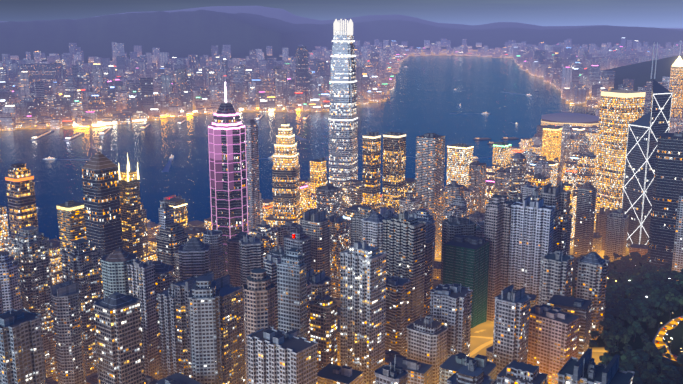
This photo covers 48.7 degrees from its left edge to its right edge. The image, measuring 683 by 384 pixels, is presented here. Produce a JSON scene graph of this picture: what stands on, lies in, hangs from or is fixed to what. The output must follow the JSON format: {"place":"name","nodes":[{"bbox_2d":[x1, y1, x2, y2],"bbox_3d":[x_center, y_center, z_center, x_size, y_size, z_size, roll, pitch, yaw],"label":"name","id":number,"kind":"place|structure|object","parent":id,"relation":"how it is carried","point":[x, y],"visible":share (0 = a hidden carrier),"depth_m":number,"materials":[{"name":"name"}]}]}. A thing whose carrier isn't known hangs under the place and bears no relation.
{"place":"outdoors","nodes":[
{"label":"outdoors","id":0,"kind":"place"},
{"bbox_2d":[0,56,596,240],"bbox_3d":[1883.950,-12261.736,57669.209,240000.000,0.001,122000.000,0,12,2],"label":"harbour water","id":1,"kind":"structure","parent":0,"point":[425,97],"depth_m":2905.62,"materials":[{"name":"blue liquid"}]},
{"bbox_2d":[7,66,530,211],"bbox_3d":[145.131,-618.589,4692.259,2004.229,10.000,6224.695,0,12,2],"label":"boats","id":2,"kind":"object","parent":1,"relation":"on","point":[167,166],"visible":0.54,"depth_m":2391.81,"materials":[{"name":"white"}]},
{"bbox_2d":[0,6,682,383],"bbox_3d":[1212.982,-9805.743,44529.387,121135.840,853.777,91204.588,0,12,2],"label":"ground","id":3,"kind":"structure","parent":0,"point":[242,30],"depth_m":8568.19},
{"bbox_2d":[0,19,682,383],"bbox_3d":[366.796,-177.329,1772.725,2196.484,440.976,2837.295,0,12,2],"label":"skyscrapers","id":4,"kind":"structure","parent":3,"relation":"on","point":[342,276],"depth_m":795.97,"materials":[{"name":"grey concrete"}]},
{"bbox_2d":[0,38,682,223],"bbox_3d":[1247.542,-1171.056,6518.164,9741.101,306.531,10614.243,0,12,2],"label":"distant city buildings","id":5,"kind":"structure","parent":3,"relation":"on","point":[55,91],"depth_m":4251.72,"materials":[{"name":"grey concrete"}]},
{"bbox_2d":[571,251,682,383],"bbox_3d":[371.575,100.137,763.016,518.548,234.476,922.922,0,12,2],"label":"park trees","id":6,"kind":"object","parent":3,"relation":"on","point":[662,292],"visible":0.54,"depth_m":732.97,"materials":[{"name":"green plant"}]},
{"bbox_2d":[0,0,682,27],"label":"sky","id":7,"kind":"structure","parent":0,"point":[630,13],"materials":[{"name":"blue"}]},
{"bbox_2d":[652,312,682,361],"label":"hillside road","id":8,"kind":"structure","parent":0,"point":[657,341],"depth_m":684.44,"materials":[{"name":"asphalt"}]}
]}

